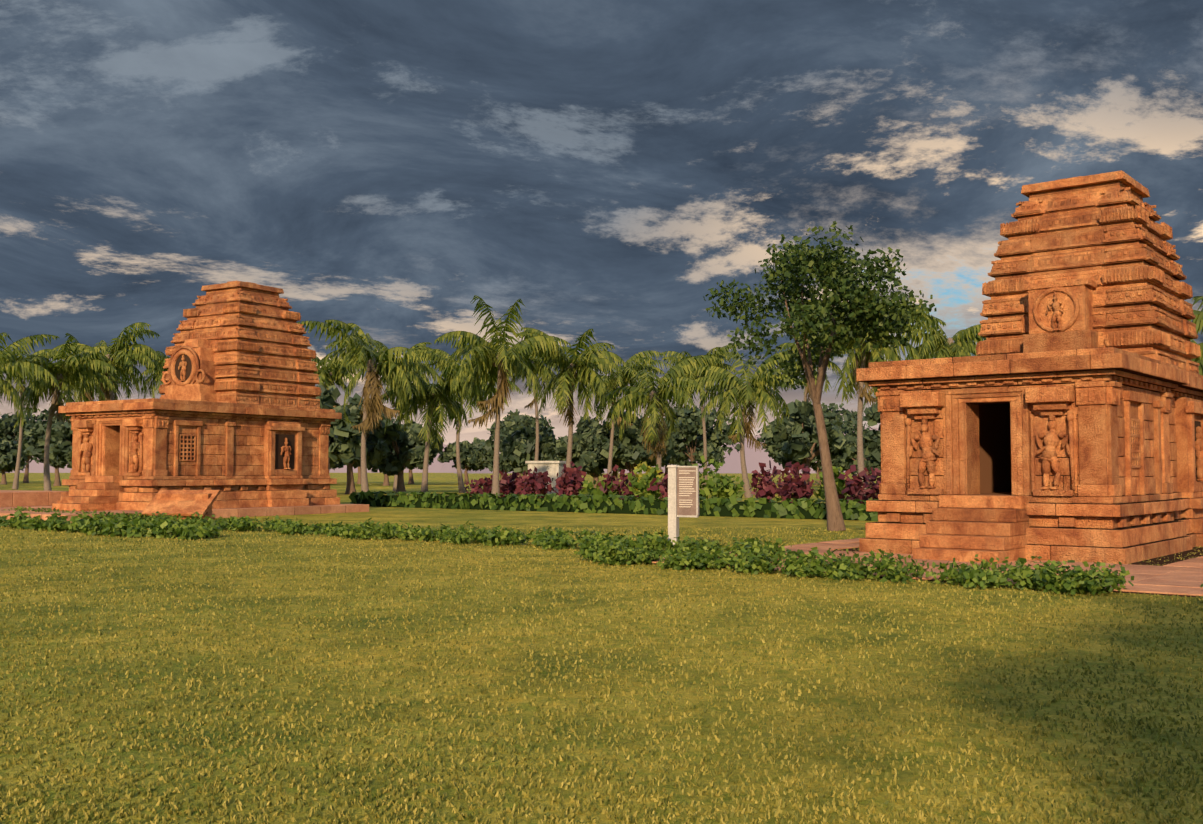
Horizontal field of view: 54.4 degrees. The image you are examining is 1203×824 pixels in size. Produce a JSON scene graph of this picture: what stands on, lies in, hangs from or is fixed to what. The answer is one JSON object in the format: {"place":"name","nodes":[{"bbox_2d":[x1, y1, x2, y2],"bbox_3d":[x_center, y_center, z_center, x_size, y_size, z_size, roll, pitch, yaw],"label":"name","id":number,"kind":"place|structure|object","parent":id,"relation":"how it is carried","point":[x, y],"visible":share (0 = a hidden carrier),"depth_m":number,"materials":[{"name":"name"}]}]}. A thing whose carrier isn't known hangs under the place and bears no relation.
{"place":"outdoors","nodes":[
{"label":"outdoors","id":0,"kind":"place"},
{"bbox_2d":[5,427,877,472],"bbox_3d":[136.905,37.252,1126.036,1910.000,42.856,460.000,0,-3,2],"label":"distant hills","id":1,"kind":"structure","parent":0,"point":[753,460],"depth_m":930.08,"materials":[{"name":"grey"}]},
{"bbox_2d":[525,461,565,493],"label":"buildings","id":2,"kind":"structure","parent":0,"point":[553,468],"depth_m":86.86,"materials":[{"name":"white paint"}]},
{"bbox_2d":[0,473,1202,823],"bbox_3d":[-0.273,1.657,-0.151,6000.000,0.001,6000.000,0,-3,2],"label":"ground","id":3,"kind":"structure","parent":0,"point":[440,483],"depth_m":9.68,"materials":[{"name":"green plant"}]},
{"bbox_2d":[142,490,219,519],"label":"stone slab","id":4,"kind":"structure","parent":3,"relation":"on","point":[185,503],"depth_m":37.45,"materials":[{"name":"stone"}]},
{"bbox_2d":[52,281,341,510],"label":"temple","id":5,"kind":"structure","parent":3,"relation":"on","point":[102,484],"depth_m":44.22,"materials":[{"name":"brown stone"}]},
{"bbox_2d":[78,346,290,472],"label":"relief carvings","id":6,"kind":"object","parent":5,"relation":"on","point":[135,446],"visible":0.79,"depth_m":44.37,"materials":[{"name":"stone"}]},
{"bbox_2d":[159,291,320,407],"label":"temple tower","id":7,"kind":"structure","parent":5,"relation":"on","point":[222,344],"depth_m":45.88,"materials":[{"name":"stone"}]},
{"bbox_2d":[0,506,1202,597],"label":"border shrub","id":8,"kind":"object","parent":3,"relation":"on","point":[753,556],"visible":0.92,"depth_m":21.52,"materials":[{"name":"green plant"}]},
{"bbox_2d":[349,490,877,520],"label":"trimmed hedge","id":9,"kind":"object","parent":3,"relation":"on","point":[752,505],"depth_m":46.24,"materials":[{"name":"green plant"}]},
{"bbox_2d":[634,461,662,499],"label":"shrub","id":10,"kind":"object","parent":3,"relation":"on","point":[648,469],"visible":0.25,"depth_m":62.45,"materials":[{"name":"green plant"}]},
{"bbox_2d":[465,460,880,503],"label":"red-leaved shrubs","id":11,"kind":"object","parent":3,"relation":"on","point":[569,482],"visible":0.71,"depth_m":58.87,"materials":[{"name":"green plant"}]},
{"bbox_2d":[667,465,698,551],"bbox_3d":[1.639,1.962,23.544,0.660,1.790,0.260,-1,-3,24],"label":"sign post","id":12,"kind":"object","parent":3,"relation":"on","point":[683,491],"visible":0.98,"depth_m":23.52,"materials":[{"name":"white paint"}]},
{"bbox_2d":[578,455,851,503],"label":"shrubs","id":13,"kind":"object","parent":3,"relation":"on","point":[716,484],"visible":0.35,"depth_m":58.91,"materials":[{"name":"green plant"}]},
{"bbox_2d":[703,221,936,530],"bbox_3d":[6.017,-0.841,33.174,6.163,8.428,6.029,0,-3,2],"label":"tree","id":14,"kind":"object","parent":3,"relation":"on","point":[827,267],"depth_m":32.33,"materials":[{"name":"green plant"}]},
{"bbox_2d":[633,547,1202,597],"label":"paving bed","id":15,"kind":"object","parent":3,"relation":"on","point":[1170,558],"visible":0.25,"depth_m":21.56,"materials":[{"name":"brown stone"}]},
{"bbox_2d":[856,170,1202,563],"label":"temple","id":16,"kind":"structure","parent":3,"relation":"on","point":[961,521],"depth_m":23.14,"materials":[{"name":"brown stone"}]},
{"bbox_2d":[944,403,1012,495],"bbox_3d":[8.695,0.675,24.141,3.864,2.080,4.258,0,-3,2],"label":"doorway","id":17,"kind":"structure","parent":16,"relation":"attached to","point":[995,447],"depth_m":25.36,"materials":[{"name":"black"}]},
{"bbox_2d":[905,287,1202,489],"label":"relief carvings","id":18,"kind":"object","parent":16,"relation":"on","point":[1049,458],"visible":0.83,"depth_m":23.24,"materials":[{"name":"stone"}]},
{"bbox_2d":[976,187,1200,374],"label":"temple tower","id":19,"kind":"structure","parent":16,"relation":"on","point":[1159,276],"depth_m":26.84,"materials":[{"name":"stone"}]},
{"bbox_2d":[0,490,1202,595],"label":"paving","id":20,"kind":"structure","parent":0,"point":[1184,577],"depth_m":23.00,"materials":[{"name":"stone"}]},
{"bbox_2d":[0,0,1202,453],"label":"sky","id":21,"kind":"structure","parent":0,"point":[384,166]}
]}

